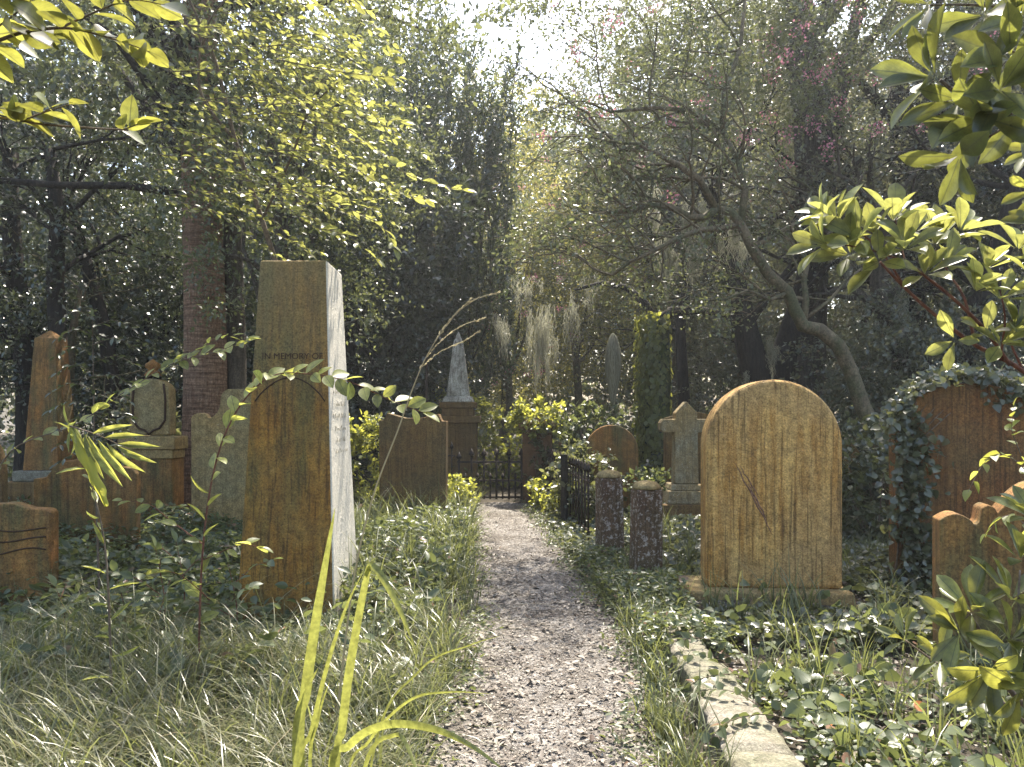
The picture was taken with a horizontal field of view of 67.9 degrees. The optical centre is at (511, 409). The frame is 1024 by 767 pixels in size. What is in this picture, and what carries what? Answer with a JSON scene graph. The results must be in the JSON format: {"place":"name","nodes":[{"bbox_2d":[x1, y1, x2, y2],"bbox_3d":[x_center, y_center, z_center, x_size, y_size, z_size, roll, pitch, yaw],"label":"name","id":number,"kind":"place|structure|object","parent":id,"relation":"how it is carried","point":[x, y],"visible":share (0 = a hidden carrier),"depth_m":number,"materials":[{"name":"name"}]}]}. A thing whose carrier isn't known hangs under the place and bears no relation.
{"place":"outdoors","nodes":[
{"label":"outdoors","id":0,"kind":"place"},
{"bbox_2d":[0,550,547,766],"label":"grass","id":1,"kind":"structure","parent":0,"point":[29,758],"depth_m":3.35,"materials":[{"name":"green plant"}]},
{"bbox_2d":[216,465,512,630],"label":"grass","id":2,"kind":"structure","parent":0,"point":[467,548],"depth_m":6.81,"materials":[{"name":"green plant"}]},
{"bbox_2d":[0,420,1022,766],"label":"ground","id":3,"kind":"structure","parent":0,"point":[742,646],"depth_m":4.19,"materials":[{"name":"soil"}]},
{"bbox_2d":[0,501,58,606],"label":"headstone","id":4,"kind":"object","parent":3,"relation":"on","point":[29,532],"visible":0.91,"depth_m":5.55,"materials":[{"name":"orange stone"}]},
{"bbox_2d":[8,331,76,504],"bbox_3d":[-5.762,0.304,9.500,0.900,2.593,0.900,0,0,0],"label":"obelisk","id":5,"kind":"object","parent":3,"relation":"on","point":[40,458],"visible":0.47,"depth_m":9.33,"materials":[{"name":"orange stone"}]},
{"bbox_2d":[0,34,137,472],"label":"tree","id":6,"kind":"object","parent":3,"relation":"on","point":[23,212],"visible":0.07,"depth_m":16.45,"materials":[{"name":"green plant"}]},
{"bbox_2d":[0,92,162,204],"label":"leafy branch","id":7,"kind":"object","parent":3,"relation":"on","point":[14,109],"visible":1,"depth_m":1.99,"materials":[{"name":"green plant"}]},
{"bbox_2d":[33,459,140,552],"bbox_3d":[-4.184,1.067,7.496,0.960,1.166,0.120,0,0,-6],"label":"headstone","id":8,"kind":"object","parent":3,"relation":"on","point":[68,496],"visible":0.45,"depth_m":7.44,"materials":[{"name":"orange stone"}]},
{"bbox_2d":[0,212,181,449],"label":"bare tree","id":9,"kind":"object","parent":3,"relation":"on","point":[72,339],"visible":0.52,"depth_m":10.57,"materials":[{"name":"brown plant"}]},
{"bbox_2d":[0,15,182,463],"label":"bare tree","id":10,"kind":"object","parent":3,"relation":"on","point":[107,350],"visible":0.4,"depth_m":10.91,"materials":[{"name":"brown plant"}]},
{"bbox_2d":[0,59,183,342],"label":"bare tree","id":11,"kind":"object","parent":3,"relation":"on","point":[56,196],"visible":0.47,"depth_m":10.13,"materials":[{"name":"green plant"}]},
{"bbox_2d":[42,308,143,589],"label":"sapling","id":12,"kind":"object","parent":3,"relation":"on","point":[60,338],"visible":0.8,"depth_m":5.57,"materials":[{"name":"green plant"}]},
{"bbox_2d":[0,0,187,82],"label":"leafy branch","id":13,"kind":"object","parent":3,"relation":"on","point":[37,33],"visible":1,"depth_m":1.90,"materials":[{"name":"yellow plant"}]},
{"bbox_2d":[56,406,158,714],"bbox_3d":[-1.791,0.779,3.442,0.457,1.620,0.253,0,0,0],"label":"yellow leaved sprig","id":14,"kind":"object","parent":3,"relation":"on","point":[91,457],"visible":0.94,"depth_m":3.38,"materials":[{"name":"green plant"}]},
{"bbox_2d":[74,560,173,638],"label":"weed","id":15,"kind":"object","parent":3,"relation":"on","point":[113,564],"visible":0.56,"depth_m":4.57,"materials":[{"name":"green plant"}]},
{"bbox_2d":[74,395,181,465],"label":"shrub","id":16,"kind":"object","parent":3,"relation":"on","point":[126,419],"visible":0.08,"depth_m":10.03,"materials":[{"name":"green plant"}]},
{"bbox_2d":[2,177,258,451],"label":"tree","id":17,"kind":"object","parent":3,"relation":"on","point":[165,331],"visible":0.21,"depth_m":11.90,"materials":[{"name":"green plant"}]},
{"bbox_2d":[0,1,267,429],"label":"tree","id":18,"kind":"object","parent":3,"relation":"on","point":[41,178],"visible":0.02,"depth_m":20.86,"materials":[{"name":"green plant"}]},
{"bbox_2d":[0,0,286,480],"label":"tree","id":19,"kind":"object","parent":3,"relation":"on","point":[18,310],"visible":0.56,"depth_m":11.08,"materials":[{"name":"green plant"}]},
{"bbox_2d":[118,359,187,535],"bbox_3d":[-4.204,0.501,8.915,0.660,2.197,0.370,0,0,0],"label":"monument","id":20,"kind":"object","parent":3,"relation":"on","point":[153,410],"visible":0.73,"depth_m":8.81,"materials":[{"name":"beige stone"}]},
{"bbox_2d":[103,534,220,629],"bbox_3d":[-2.021,1.107,4.370,0.502,0.788,0.467,0,0,38],"label":"weed","id":21,"kind":"object","parent":3,"relation":"on","point":[127,574],"visible":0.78,"depth_m":4.38,"materials":[{"name":"green plant"}]},
{"bbox_2d":[131,529,217,623],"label":"weed","id":22,"kind":"object","parent":3,"relation":"on","point":[186,562],"visible":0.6,"depth_m":5.00,"materials":[{"name":"green plant"}]},
{"bbox_2d":[191,389,250,537],"bbox_3d":[-2.872,0.710,8.300,1.200,1.879,0.100,0,0,-3],"label":"headstone","id":23,"kind":"object","parent":3,"relation":"on","point":[229,482],"visible":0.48,"depth_m":8.23,"materials":[{"name":"beige stone"}]},
{"bbox_2d":[171,549,283,643],"bbox_3d":[-1.673,1.159,4.520,0.535,0.683,0.436,0,0,5],"label":"weed","id":24,"kind":"object","parent":3,"relation":"on","point":[235,600],"visible":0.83,"depth_m":4.49,"materials":[{"name":"green plant"}]},
{"bbox_2d":[0,487,471,715],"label":"ground cover","id":25,"kind":"object","parent":3,"relation":"on","point":[125,563],"visible":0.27,"depth_m":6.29,"materials":[{"name":"green plant"}]},
{"bbox_2d":[65,26,441,397],"bbox_3d":[-6.039,-3.712,18.225,9.525,10.670,6.932,0,0,0],"label":"tree","id":26,"kind":"object","parent":3,"relation":"on","point":[254,236],"visible":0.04,"depth_m":17.32,"materials":[{"name":"green plant"}]},
{"bbox_2d":[0,0,549,523],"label":"tree","id":27,"kind":"object","parent":3,"relation":"on","point":[210,378],"visible":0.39,"depth_m":9.42,"materials":[{"name":"green plant"}]},
{"bbox_2d":[112,359,439,690],"bbox_3d":[-1.294,0.603,3.693,1.893,1.718,0.516,0,0,16],"label":"sapling","id":28,"kind":"object","parent":3,"relation":"on","point":[234,404],"visible":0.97,"depth_m":3.83,"materials":[{"name":"green plant"}]},
{"bbox_2d":[0,333,260,468],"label":"leafy branch","id":29,"kind":"object","parent":28,"relation":"attached to","point":[97,407],"visible":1,"depth_m":4.44,"materials":[{"name":"green plant"}]},
{"bbox_2d":[101,0,462,362],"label":"tree","id":30,"kind":"object","parent":3,"relation":"on","point":[282,246],"visible":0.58,"depth_m":8.37,"materials":[{"name":"green plant"}]},
{"bbox_2d":[238,260,356,621],"bbox_3d":[-1.571,0.276,5.680,0.696,2.688,0.858,0,0,0],"label":"obelisk","id":31,"kind":"object","parent":3,"relation":"on","point":[299,486],"visible":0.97,"depth_m":5.34,"materials":[{"name":"stone"}]},
{"bbox_2d":[150,0,475,266],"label":"young tree","id":32,"kind":"object","parent":3,"relation":"on","point":[271,73],"visible":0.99,"depth_m":5.67,"materials":[{"name":"green plant"}]},
{"bbox_2d":[243,133,493,486],"bbox_3d":[-3.311,-1.867,14.693,5.956,6.972,5.586,0,0,0],"label":"tree","id":33,"kind":"object","parent":3,"relation":"on","point":[426,285],"visible":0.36,"depth_m":13.88,"materials":[{"name":"green plant"}]},
{"bbox_2d":[349,410,394,505],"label":"shrub","id":34,"kind":"object","parent":3,"relation":"on","point":[362,439],"visible":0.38,"depth_m":10.70,"materials":[{"name":"green plant"}]},
{"bbox_2d":[292,509,500,766],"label":"broad bladed grass","id":35,"kind":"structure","parent":3,"relation":"on","point":[299,743],"depth_m":2.26,"materials":[{"name":"plant"}]},
{"bbox_2d":[379,413,447,515],"bbox_3d":[-1.256,0.845,9.700,0.870,1.609,0.140,0,0,6],"label":"headstone","id":36,"kind":"object","parent":3,"relation":"on","point":[417,461],"visible":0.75,"depth_m":9.63,"materials":[{"name":"stone"}]},
{"bbox_2d":[333,291,500,746],"bbox_3d":[-0.391,0.469,3.100,0.694,1.918,0.016,0,0,0],"label":"tall grass stalk","id":37,"kind":"object","parent":3,"relation":"on","point":[448,322],"depth_m":3.10,"materials":[{"name":"plant"}]},
{"bbox_2d":[282,2,556,416],"bbox_3d":[-4.185,-6.988,27.339,12.340,17.247,9.220,0,0,0],"label":"tree","id":38,"kind":"object","parent":3,"relation":"on","point":[466,40],"visible":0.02,"depth_m":26.49,"materials":[{"name":"green plant"}]},
{"bbox_2d":[331,0,529,416],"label":"evergreen tree","id":39,"kind":"object","parent":3,"relation":"on","point":[493,148],"visible":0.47,"depth_m":15.71,"materials":[{"name":"green plant"}]},
{"bbox_2d":[0,426,878,489],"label":"ground cover","id":40,"kind":"object","parent":3,"relation":"on","point":[9,459],"visible":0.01,"depth_m":14.41,"materials":[{"name":"green plant"}]},
{"bbox_2d":[439,332,481,495],"bbox_3d":[-0.955,0.105,13.550,0.800,2.990,0.800,0,0,0],"label":"obelisk","id":41,"kind":"object","parent":3,"relation":"on","point":[457,405],"visible":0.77,"depth_m":13.23,"materials":[{"name":"white stone"}]},
{"bbox_2d":[422,380,503,442],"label":"shrub","id":42,"kind":"object","parent":3,"relation":"on","point":[481,401],"visible":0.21,"depth_m":14.00,"materials":[{"name":"green plant"}]},
{"bbox_2d":[414,131,601,473],"bbox_3d":[-0.213,-2.408,17.735,4.644,8.039,3.999,0,0,0],"label":"crape myrtle","id":43,"kind":"object","parent":3,"relation":"on","point":[509,396],"visible":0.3,"depth_m":17.32,"materials":[{"name":"green plant"}]},
{"bbox_2d":[398,56,622,460],"bbox_3d":[-0.324,-4.336,22.027,7.608,11.905,5.797,0,0,0],"label":"tree","id":44,"kind":"object","parent":3,"relation":"on","point":[499,394],"visible":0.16,"depth_m":21.55,"materials":[{"name":"green plant"}]},
{"bbox_2d":[0,0,1023,439],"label":"woodland","id":45,"kind":"object","parent":3,"relation":"on","point":[566,402],"visible":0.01,"depth_m":38.07,"materials":[{"name":"green plant"}]},
{"bbox_2d":[3,544,1022,766],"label":"leaf litter","id":46,"kind":"object","parent":3,"relation":"on","point":[593,735],"visible":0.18,"depth_m":4.28,"materials":[{"name":"grey gravel"}]},
{"bbox_2d":[478,414,561,487],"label":"shrub","id":47,"kind":"object","parent":3,"relation":"on","point":[502,449],"visible":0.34,"depth_m":14.64,"materials":[{"name":"green plant"}]},
{"bbox_2d":[519,415,555,502],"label":"gate pier","id":48,"kind":"structure","parent":3,"relation":"on","point":[529,451],"depth_m":12.26,"materials":[{"name":"stone"}]},
{"bbox_2d":[456,448,534,498],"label":"iron gate","id":49,"kind":"structure","parent":48,"relation":"attached to","point":[484,454],"depth_m":12.29,"materials":[{"name":"black metal"}]},
{"bbox_2d":[502,393,565,443],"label":"ivy","id":50,"kind":"object","parent":48,"relation":"on","point":[522,412],"visible":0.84,"depth_m":12.26,"materials":[{"name":"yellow plant"}]},
{"bbox_2d":[379,499,699,766],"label":"ground cover","id":51,"kind":"object","parent":3,"relation":"on","point":[626,713],"visible":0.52,"depth_m":4.63,"materials":[{"name":"green plant"}]},
{"bbox_2d":[435,59,656,446],"bbox_3d":[1.049,-5.940,29.981,13.103,15.150,8.273,0,0,-15],"label":"tree","id":52,"kind":"object","parent":3,"relation":"on","point":[547,171],"visible":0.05,"depth_m":29.40,"materials":[{"name":"green plant"}]},
{"bbox_2d":[547,448,590,538],"bbox_3d":[0.728,1.034,10.350,0.064,0.892,3.514,0,0,-5],"label":"iron fence","id":53,"kind":"object","parent":3,"relation":"on","point":[584,467],"visible":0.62,"depth_m":9.31,"materials":[{"name":"black metal"}]},
{"bbox_2d":[464,174,705,440],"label":"tree","id":54,"kind":"object","parent":3,"relation":"on","point":[585,322],"visible":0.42,"depth_m":18.26,"materials":[{"name":"green plant"}]},
{"bbox_2d":[539,422,630,522],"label":"shrub","id":55,"kind":"object","parent":3,"relation":"on","point":[574,452],"visible":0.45,"depth_m":10.04,"materials":[{"name":"green plant"}]},
{"bbox_2d":[552,400,637,455],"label":"shrub","id":56,"kind":"object","parent":3,"relation":"on","point":[575,423],"visible":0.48,"depth_m":12.24,"materials":[{"name":"green plant"}]},
{"bbox_2d":[595,470,623,561],"bbox_3d":[0.943,1.113,7.349,0.244,1.073,0.240,-1,0,-12],"label":"post","id":57,"kind":"object","parent":3,"relation":"on","point":[609,521],"visible":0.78,"depth_m":7.25,"materials":[{"name":"beige stone"}]},
{"bbox_2d":[585,425,637,507],"bbox_3d":[1.414,0.932,10.800,0.750,1.437,0.120,0,0,5],"label":"headstone","id":58,"kind":"object","parent":3,"relation":"on","point":[620,442],"visible":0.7,"depth_m":10.73,"materials":[{"name":"orange stone"}]},
{"bbox_2d":[507,133,783,437],"bbox_3d":[3.720,-3.452,22.194,9.400,10.151,7.039,0,0,26],"label":"tree","id":59,"kind":"object","parent":3,"relation":"on","point":[631,380],"visible":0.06,"depth_m":21.53,"materials":[{"name":"green plant"}]},
{"bbox_2d":[629,480,662,577],"bbox_3d":[1.146,1.126,6.501,0.242,1.049,0.239,1,0,-12],"label":"post","id":60,"kind":"object","parent":3,"relation":"on","point":[646,524],"visible":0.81,"depth_m":6.40,"materials":[{"name":"beige stone"}]},
{"bbox_2d":[575,280,730,489],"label":"ivy clad tree","id":61,"kind":"object","parent":3,"relation":"on","point":[652,371],"visible":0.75,"depth_m":13.58,"materials":[{"name":"green plant"}]},
{"bbox_2d":[622,671,695,747],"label":"grass tuft","id":62,"kind":"object","parent":3,"relation":"on","point":[662,729],"visible":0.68,"depth_m":3.41,"materials":[{"name":"green plant"}]},
{"bbox_2d":[530,3,792,415],"bbox_3d":[4.043,-4.774,20.408,7.124,12.787,4.410,0,0,0],"label":"crape myrtle","id":63,"kind":"object","parent":3,"relation":"on","point":[673,323],"visible":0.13,"depth_m":20.02,"materials":[{"name":"green plant"}]},
{"bbox_2d":[564,548,769,766],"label":"grass","id":64,"kind":"structure","parent":3,"relation":"on","point":[678,759],"depth_m":3.58,"materials":[{"name":"green plant"}]},
{"bbox_2d":[658,402,705,519],"bbox_3d":[2.193,0.748,9.650,0.718,1.704,0.718,0,0,0],"label":"cross monument","id":65,"kind":"object","parent":3,"relation":"on","point":[684,425],"visible":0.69,"depth_m":9.55,"materials":[{"name":"stone"}]},
{"bbox_2d":[574,125,793,405],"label":"bare tree","id":66,"kind":"object","parent":3,"relation":"on","point":[681,362],"visible":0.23,"depth_m":14.93,"materials":[{"name":"brown plant"}]},
{"bbox_2d":[489,273,600,398],"bbox_3d":[0.703,-1.440,14.899,2.138,2.698,1.286,0,0,-41],"label":"spanish moss","id":67,"kind":"object","parent":66,"relation":"hanging from","point":[545,335],"visible":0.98,"depth_m":14.35,"materials":[{"name":"grey plant"}]},
{"bbox_2d":[659,616,715,684],"bbox_3d":[1.047,1.481,4.619,0.237,0.238,0.977,0,0,4],"label":"kerb stone","id":68,"kind":"object","parent":3,"relation":"on","point":[698,646],"visible":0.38,"depth_m":4.36,"materials":[{"name":"beige stone"}]},
{"bbox_2d":[541,0,839,430],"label":"tree","id":69,"kind":"object","parent":3,"relation":"on","point":[647,10],"visible":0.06,"depth_m":28.22,"materials":[{"name":"green plant"}]},
{"bbox_2d":[663,649,777,729],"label":"creeper","id":70,"kind":"object","parent":3,"relation":"on","point":[714,674],"visible":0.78,"depth_m":3.77,"materials":[{"name":"green plant"}]},
{"bbox_2d":[459,0,998,505],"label":"crape myrtle","id":71,"kind":"object","parent":3,"relation":"on","point":[653,66],"visible":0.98,"depth_m":9.16,"materials":[{"name":"green plant"}]},
{"bbox_2d":[661,199,707,310],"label":"spanish moss","id":72,"kind":"object","parent":71,"relation":"hanging from","point":[668,263],"visible":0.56,"depth_m":9.78,"materials":[{"name":"grey plant"}]},
{"bbox_2d":[533,0,930,400],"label":"tree","id":73,"kind":"object","parent":3,"relation":"on","point":[701,151],"visible":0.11,"depth_m":19.01,"materials":[{"name":"green plant"}]},
{"bbox_2d":[543,487,931,666],"bbox_3d":[4.506,1.355,8.543,8.143,0.410,8.046,0,0,0],"label":"ground cover","id":74,"kind":"object","parent":3,"relation":"on","point":[575,533],"visible":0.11,"depth_m":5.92,"materials":[{"name":"green plant"}]},
{"bbox_2d":[681,661,794,766],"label":"kerb stone","id":75,"kind":"object","parent":3,"relation":"on","point":[761,733],"visible":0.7,"depth_m":3.38,"materials":[{"name":"beige stone"}]},
{"bbox_2d":[615,51,863,384],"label":"bare tree","id":76,"kind":"object","parent":3,"relation":"on","point":[750,352],"visible":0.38,"depth_m":12.03,"materials":[{"name":"green plant"}]},
{"bbox_2d":[681,681,806,766],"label":"creeper","id":77,"kind":"object","parent":3,"relation":"on","point":[715,741],"visible":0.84,"depth_m":3.27,"materials":[{"name":"green plant"}]},
{"bbox_2d":[724,750,804,766],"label":"kerb stone","id":78,"kind":"object","parent":3,"relation":"on","point":[743,759],"visible":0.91,"depth_m":2.91,"materials":[{"name":"beige stone"}]},
{"bbox_2d":[552,0,979,395],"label":"tree","id":79,"kind":"object","parent":3,"relation":"on","point":[813,144],"visible":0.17,"depth_m":12.96,"materials":[{"name":"brown plant"}]},
{"bbox_2d":[680,380,855,606],"bbox_3d":[1.974,0.682,6.014,1.275,1.835,0.616,0,0,4],"label":"headstone","id":80,"kind":"object","parent":3,"relation":"on","point":[771,464],"visible":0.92,"depth_m":5.85,"materials":[{"name":"stone"}]},
{"bbox_2d":[633,252,941,451],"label":"tree","id":81,"kind":"object","parent":3,"relation":"on","point":[718,364],"visible":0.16,"depth_m":15.29,"materials":[{"name":"green plant"}]},
{"bbox_2d":[677,81,964,381],"bbox_3d":[5.231,-2.290,12.779,4.831,7.780,3.367,0,0,0],"label":"bare tree","id":82,"kind":"object","parent":3,"relation":"on","point":[788,331],"visible":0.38,"depth_m":12.44,"materials":[{"name":"brown plant"}]},
{"bbox_2d":[624,507,1023,766],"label":"grass","id":83,"kind":"structure","parent":3,"relation":"on","point":[1017,753],"depth_m":4.01,"materials":[{"name":"green plant"}]},
{"bbox_2d":[709,62,957,380],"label":"bare tree","id":84,"kind":"object","parent":3,"relation":"on","point":[876,274],"visible":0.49,"depth_m":11.35,"materials":[{"name":"grey plant"}]},
{"bbox_2d":[646,563,1023,766],"bbox_3d":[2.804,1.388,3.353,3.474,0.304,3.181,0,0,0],"label":"ground cover","id":85,"kind":"object","parent":3,"relation":"on","point":[812,736],"visible":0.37,"depth_m":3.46,"materials":[{"name":"green plant"}]},
{"bbox_2d":[647,0,1023,488],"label":"tree","id":86,"kind":"object","parent":3,"relation":"on","point":[923,177],"visible":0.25,"depth_m":12.95,"materials":[{"name":"green plant"}]},
{"bbox_2d":[664,0,1022,451],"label":"tree","id":87,"kind":"object","parent":3,"relation":"on","point":[842,21],"visible":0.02,"depth_m":24.09,"materials":[{"name":"green plant"}]},
{"bbox_2d":[839,410,888,541],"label":"shrub","id":88,"kind":"object","parent":3,"relation":"on","point":[852,481],"visible":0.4,"depth_m":8.25,"materials":[{"name":"green plant"}]},
{"bbox_2d":[777,263,1023,468],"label":"tree","id":89,"kind":"object","parent":3,"relation":"on","point":[918,350],"visible":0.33,"depth_m":10.47,"materials":[{"name":"green plant"}]},
{"bbox_2d":[786,183,1023,374],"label":"leafy branch","id":90,"kind":"object","parent":3,"relation":"on","point":[939,223],"visible":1,"depth_m":2.66,"materials":[{"name":"green plant"}]},
{"bbox_2d":[834,47,1023,383],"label":"bare tree","id":91,"kind":"object","parent":3,"relation":"on","point":[978,297],"visible":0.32,"depth_m":10.69,"materials":[{"name":"green plant"}]},
{"bbox_2d":[863,0,1023,394],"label":"tree","id":92,"kind":"object","parent":3,"relation":"on","point":[1006,169],"visible":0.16,"depth_m":11.86,"materials":[{"name":"green plant"}]},
{"bbox_2d":[870,0,1023,205],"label":"leafy branch","id":93,"kind":"object","parent":3,"relation":"on","point":[983,102],"visible":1,"depth_m":2.00,"materials":[{"name":"green plant"}]},
{"bbox_2d":[875,485,1023,735],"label":"shrub","id":94,"kind":"object","parent":3,"relation":"on","point":[951,654],"visible":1,"depth_m":2.23,"materials":[{"name":"green plant"}]},
{"bbox_2d":[889,383,1023,583],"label":"headstone","id":95,"kind":"object","parent":3,"relation":"on","point":[971,426],"visible":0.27,"depth_m":6.27,"materials":[{"name":"orange stone"}]},
{"bbox_2d":[863,359,1023,592],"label":"ivy","id":96,"kind":"object","parent":95,"relation":"attached to","point":[897,413],"visible":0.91,"depth_m":6.18,"materials":[{"name":"green plant"}]},
{"bbox_2d":[932,481,1023,667],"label":"headstone","id":97,"kind":"object","parent":3,"relation":"on","point":[956,539],"visible":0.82,"depth_m":4.40,"materials":[{"name":"orange stone"}]},
{"bbox_2d":[962,398,1023,542],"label":"sapling","id":98,"kind":"object","parent":3,"relation":"on","point":[994,455],"visible":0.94,"depth_m":3.78,"materials":[{"name":"green plant"}]},
{"bbox_2d":[1000,142,1023,232],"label":"leafy branch","id":99,"kind":"object","parent":3,"relation":"on","point":[1015,216],"visible":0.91,"depth_m":2.32,"materials":[{"name":"green plant"}]},
{"bbox_2d":[0,0,1023,419],"label":"sky","id":100,"kind":"structure","parent":0,"point":[503,33],"materials":[{"name":"white"}]},
{"bbox_2d":[392,502,674,766],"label":"path","id":101,"kind":"structure","parent":0,"point":[558,705],"depth_m":4.33,"materials":[{"name":"grey gravel"}]},
{"bbox_2d":[605,333,620,409],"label":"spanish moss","id":102,"kind":"object","parent":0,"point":[613,361],"visible":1,"depth_m":12.71,"materials":[{"name":"grey plant"}]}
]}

